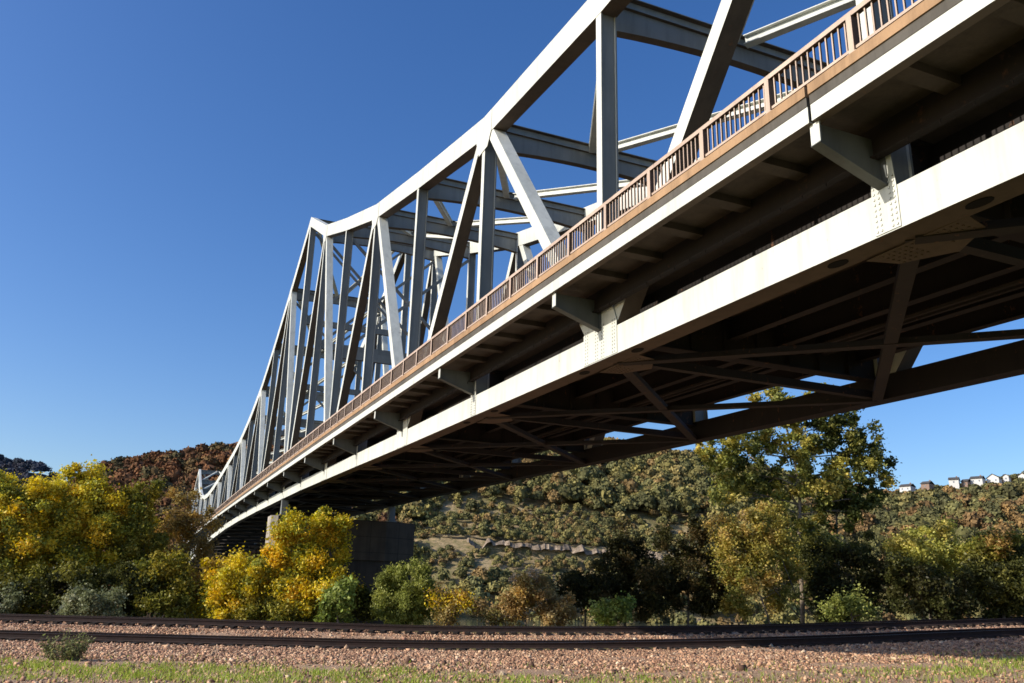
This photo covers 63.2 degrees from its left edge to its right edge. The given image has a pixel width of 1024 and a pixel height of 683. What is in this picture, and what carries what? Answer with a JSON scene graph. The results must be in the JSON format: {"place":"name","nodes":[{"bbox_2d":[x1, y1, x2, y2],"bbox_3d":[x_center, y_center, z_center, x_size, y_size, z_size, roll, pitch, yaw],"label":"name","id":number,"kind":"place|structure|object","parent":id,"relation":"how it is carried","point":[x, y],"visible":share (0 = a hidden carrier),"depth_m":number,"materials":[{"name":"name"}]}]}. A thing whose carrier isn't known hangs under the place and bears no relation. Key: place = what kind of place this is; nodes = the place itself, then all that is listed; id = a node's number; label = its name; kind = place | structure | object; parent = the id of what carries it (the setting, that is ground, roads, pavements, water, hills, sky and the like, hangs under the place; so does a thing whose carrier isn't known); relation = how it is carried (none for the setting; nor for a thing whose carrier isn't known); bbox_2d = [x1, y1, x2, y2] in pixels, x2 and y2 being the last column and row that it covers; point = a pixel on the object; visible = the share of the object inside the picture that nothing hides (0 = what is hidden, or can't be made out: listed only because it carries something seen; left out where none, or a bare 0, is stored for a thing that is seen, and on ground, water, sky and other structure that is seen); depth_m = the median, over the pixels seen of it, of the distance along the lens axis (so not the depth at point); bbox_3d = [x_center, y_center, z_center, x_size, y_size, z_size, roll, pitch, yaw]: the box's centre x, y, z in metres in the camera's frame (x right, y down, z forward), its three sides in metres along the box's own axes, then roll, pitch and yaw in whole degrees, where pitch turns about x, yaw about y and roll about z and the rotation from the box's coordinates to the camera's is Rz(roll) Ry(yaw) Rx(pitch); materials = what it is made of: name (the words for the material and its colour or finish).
{"place":"outdoors","nodes":[
{"label":"outdoors","id":0,"kind":"place"},
{"bbox_2d":[16,472,50,483],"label":"distant hill","id":1,"kind":"structure","parent":0,"point":[32,474],"depth_m":807.22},
{"bbox_2d":[42,609,714,625],"bbox_3d":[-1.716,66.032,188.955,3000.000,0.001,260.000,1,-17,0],"label":"river","id":2,"kind":"structure","parent":0,"point":[469,621],"depth_m":259.32,"materials":[{"name":"grey liquid"}]},
{"bbox_2d":[0,622,1023,682],"bbox_3d":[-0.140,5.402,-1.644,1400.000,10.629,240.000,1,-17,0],"label":"ground","id":3,"kind":"structure","parent":0,"point":[551,672],"depth_m":21.66,"materials":[{"name":"brown gravel"}]},
{"bbox_2d":[0,575,29,613],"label":"shrub","id":4,"kind":"object","parent":3,"relation":"on","point":[10,605],"visible":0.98,"depth_m":44.71,"materials":[{"name":"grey plant"}]},
{"bbox_2d":[0,468,74,578],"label":"tree","id":5,"kind":"object","parent":3,"relation":"on","point":[17,519],"visible":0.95,"depth_m":48.32,"materials":[{"name":"yellow plant"}]},
{"bbox_2d":[12,470,75,587],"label":"tree","id":6,"kind":"object","parent":3,"relation":"on","point":[45,522],"visible":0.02,"depth_m":52.75,"materials":[{"name":"yellow plant"}]},
{"bbox_2d":[0,556,107,614],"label":"shrub","id":7,"kind":"object","parent":3,"relation":"on","point":[52,586],"visible":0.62,"depth_m":46.16,"materials":[{"name":"green plant"}]},
{"bbox_2d":[18,454,131,588],"bbox_3d":[-26.720,12.515,50.474,7.136,11.314,5.315,1,-17,0],"label":"tree","id":8,"kind":"object","parent":3,"relation":"on","point":[81,515],"visible":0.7,"depth_m":50.17,"materials":[{"name":"yellow plant"}]},
{"bbox_2d":[55,578,134,616],"bbox_3d":[-22.384,14.269,44.739,4.380,2.968,3.129,1,-17,0],"label":"shrub","id":9,"kind":"object","parent":3,"relation":"on","point":[93,603],"visible":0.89,"depth_m":44.25,"materials":[{"name":"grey plant"}]},
{"bbox_2d":[92,477,172,616],"bbox_3d":[-23.741,13.395,51.116,4.956,10.123,5.166,11,-19,-28],"label":"tree","id":10,"kind":"object","parent":3,"relation":"on","point":[141,521],"visible":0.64,"depth_m":51.26,"materials":[{"name":"green plant"}]},
{"bbox_2d":[94,544,203,617],"bbox_3d":[-20.880,14.547,47.623,6.422,6.034,4.052,-2,-17,12],"label":"shrub","id":11,"kind":"object","parent":3,"relation":"on","point":[160,584],"visible":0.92,"depth_m":47.17,"materials":[{"name":"green plant"}]},
{"bbox_2d":[148,485,229,575],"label":"tree","id":12,"kind":"object","parent":3,"relation":"on","point":[181,527],"visible":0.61,"depth_m":54.20,"materials":[{"name":"brown plant"}]},
{"bbox_2d":[184,553,250,618],"bbox_3d":[-17.892,15.366,49.476,5.173,5.702,3.670,1,-17,0],"label":"shrub","id":13,"kind":"object","parent":3,"relation":"on","point":[208,564],"visible":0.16,"depth_m":49.60,"materials":[{"name":"yellow plant"}]},
{"bbox_2d":[187,504,363,621],"bbox_3d":[-13.712,13.560,47.864,10.477,8.424,4.417,1,-17,0],"label":"tree","id":14,"kind":"object","parent":3,"relation":"on","point":[241,588],"visible":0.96,"depth_m":47.38,"materials":[{"name":"yellow plant"}]},
{"bbox_2d":[313,574,361,622],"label":"shrub","id":15,"kind":"object","parent":3,"relation":"on","point":[336,604],"visible":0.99,"depth_m":44.44,"materials":[{"name":"green plant"}]},
{"bbox_2d":[265,499,414,624],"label":"bridge pier","id":16,"kind":"structure","parent":3,"relation":"on","point":[376,545],"depth_m":65.50,"materials":[{"name":"concrete"}]},
{"bbox_2d":[184,0,1023,571],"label":"truss bridge","id":17,"kind":"structure","parent":16,"relation":"on","point":[854,212],"depth_m":21.06,"materials":[{"name":"grey metal"}]},
{"bbox_2d":[350,581,379,623],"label":"shrub","id":18,"kind":"object","parent":3,"relation":"on","point":[362,613],"visible":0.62,"depth_m":48.21,"materials":[{"name":"green plant"}]},
{"bbox_2d":[368,556,440,624],"bbox_3d":[-6.025,14.866,46.760,4.250,5.597,3.342,-3,-17,13],"label":"shrub","id":19,"kind":"object","parent":3,"relation":"on","point":[397,589],"visible":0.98,"depth_m":46.43,"materials":[{"name":"green plant"}]},
{"bbox_2d":[423,581,489,625],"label":"shrub","id":20,"kind":"object","parent":3,"relation":"on","point":[450,601],"visible":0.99,"depth_m":45.51,"materials":[{"name":"yellow plant"}]},
{"bbox_2d":[0,620,1023,682],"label":"ballast","id":21,"kind":"structure","parent":3,"relation":"on","point":[507,658],"depth_m":26.42,"materials":[{"name":"gravel"}]},
{"bbox_2d":[36,627,94,660],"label":"weed","id":22,"kind":"object","parent":21,"relation":"on","point":[68,652],"visible":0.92,"depth_m":21.89,"materials":[{"name":"green plant"}]},
{"bbox_2d":[0,613,1023,635],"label":"railway track","id":23,"kind":"structure","parent":21,"relation":"on","point":[513,630],"depth_m":40.52,"materials":[{"name":"brown metal"}]},
{"bbox_2d":[0,627,1023,650],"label":"railway track","id":24,"kind":"structure","parent":3,"relation":"on","point":[600,645],"depth_m":32.96,"materials":[{"name":"metal"}]},
{"bbox_2d":[0,649,1023,682],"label":"grass","id":25,"kind":"structure","parent":3,"relation":"on","point":[127,675],"depth_m":19.79,"materials":[{"name":"green plant"}]},
{"bbox_2d":[464,564,582,625],"bbox_3d":[0.635,15.500,47.796,6.985,5.268,3.918,1,-17,0],"label":"shrub","id":26,"kind":"object","parent":3,"relation":"on","point":[541,590],"visible":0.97,"depth_m":47.33,"materials":[{"name":"brown plant"}]},
{"bbox_2d":[537,555,618,625],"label":"tree","id":27,"kind":"object","parent":3,"relation":"on","point":[586,588],"visible":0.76,"depth_m":52.36,"materials":[{"name":"green plant"}]},
{"bbox_2d":[585,590,636,625],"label":"shrub","id":28,"kind":"object","parent":3,"relation":"on","point":[608,612],"visible":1,"depth_m":44.42,"materials":[{"name":"green plant"}]},
{"bbox_2d":[591,514,658,625],"bbox_3d":[7.555,15.486,53.660,4.876,8.690,4.772,-13,-22,39],"label":"tree","id":29,"kind":"object","parent":3,"relation":"on","point":[622,552],"visible":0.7,"depth_m":53.80,"materials":[{"name":"green plant"}]},
{"bbox_2d":[302,616,975,625],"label":"undergrowth","id":30,"kind":"object","parent":3,"relation":"on","point":[708,622],"depth_m":45.87,"materials":[{"name":"green plant"}]},
{"bbox_2d":[627,513,734,624],"bbox_3d":[10.865,14.908,51.725,7.252,8.549,4.756,1,-17,0],"label":"tree","id":31,"kind":"object","parent":3,"relation":"on","point":[704,587],"visible":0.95,"depth_m":51.48,"materials":[{"name":"green plant"}]},
{"bbox_2d":[697,500,812,623],"bbox_3d":[14.839,13.994,50.063,6.924,9.174,5.000,1,-17,0],"label":"tree","id":32,"kind":"object","parent":3,"relation":"on","point":[773,536],"visible":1,"depth_m":50.02,"materials":[{"name":"green plant"}]},
{"bbox_2d":[693,382,901,622],"bbox_3d":[19.876,11.427,57.378,14.606,18.122,4.421,1,-17,0],"label":"tree","id":33,"kind":"object","parent":3,"relation":"on","point":[840,499],"visible":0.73,"depth_m":57.63,"materials":[{"name":"green plant"}]},
{"bbox_2d":[813,580,885,621],"bbox_3d":[18.714,14.578,46.088,4.189,2.724,3.105,1,-17,0],"label":"shrub","id":34,"kind":"object","parent":3,"relation":"on","point":[850,607],"visible":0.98,"depth_m":45.76,"materials":[{"name":"green plant"}]},
{"bbox_2d":[794,528,909,622],"bbox_3d":[22.045,15.631,52.979,8.310,7.520,4.524,5,-17,-10],"label":"shrub","id":35,"kind":"object","parent":3,"relation":"on","point":[820,584],"visible":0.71,"depth_m":52.68,"materials":[{"name":"green plant"}]},
{"bbox_2d":[880,514,969,618],"bbox_3d":[24.658,13.525,49.111,5.458,6.647,3.348,6,-18,-16],"label":"tree","id":36,"kind":"object","parent":3,"relation":"on","point":[939,552],"visible":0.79,"depth_m":48.93,"materials":[{"name":"green plant"}]},
{"bbox_2d":[880,549,984,619],"bbox_3d":[23.475,13.902,46.781,5.388,4.275,4.016,1,-17,0],"label":"shrub","id":37,"kind":"object","parent":3,"relation":"on","point":[927,593],"visible":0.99,"depth_m":46.18,"materials":[{"name":"green plant"}]},
{"bbox_2d":[953,527,1023,618],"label":"tree","id":38,"kind":"object","parent":3,"relation":"on","point":[993,560],"visible":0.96,"depth_m":46.66,"materials":[{"name":"green plant"}]},
{"bbox_2d":[0,0,1023,490],"label":"sky","id":39,"kind":"structure","parent":0,"point":[166,166],"materials":[{"name":"blue"}]},
{"bbox_2d":[117,450,1012,624],"bbox_3d":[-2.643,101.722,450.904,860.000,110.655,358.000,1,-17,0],"label":"hillside","id":40,"kind":"structure","parent":0,"point":[461,544],"depth_m":337.97,"materials":[{"name":"brown soil"}]},
{"bbox_2d":[0,429,1023,624],"bbox_3d":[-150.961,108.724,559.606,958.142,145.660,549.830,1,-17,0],"label":"forest","id":41,"kind":"object","parent":40,"relation":"on","point":[667,481],"visible":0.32,"depth_m":392.21,"materials":[{"name":"green plant"}]},
{"bbox_2d":[467,538,663,561],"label":"rock ledge","id":42,"kind":"object","parent":40,"relation":"on","point":[580,548],"visible":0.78,"depth_m":335.39,"materials":[{"name":"grey stone"}]},
{"bbox_2d":[898,483,915,491],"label":"house","id":43,"kind":"structure","parent":40,"relation":"on","point":[907,487],"depth_m":460.57,"materials":[{"name":"white paint"}]},
{"bbox_2d":[920,480,934,489],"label":"house","id":44,"kind":"structure","parent":40,"relation":"on","point":[930,484],"depth_m":460.99,"materials":[{"name":"brown"}]},
{"bbox_2d":[948,476,959,488],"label":"house","id":45,"kind":"structure","parent":40,"relation":"on","point":[954,482],"depth_m":461.17,"materials":[{"name":"white paint"}]},
{"bbox_2d":[960,479,970,486],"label":"house","id":46,"kind":"structure","parent":40,"relation":"on","point":[965,482],"depth_m":461.33,"materials":[{"name":"brown"}]},
{"bbox_2d":[969,475,985,485],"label":"house","id":47,"kind":"structure","parent":40,"relation":"on","point":[979,480],"depth_m":461.83,"materials":[{"name":"white paint"}]},
{"bbox_2d":[1002,474,1011,481],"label":"house","id":48,"kind":"structure","parent":40,"relation":"on","point":[1006,477],"depth_m":462.19,"materials":[{"name":"white paint"}]},
{"bbox_2d":[986,474,1002,482],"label":"house","id":49,"kind":"structure","parent":0,"point":[993,478],"depth_m":461.94,"materials":[{"name":"white paint"}]}
]}

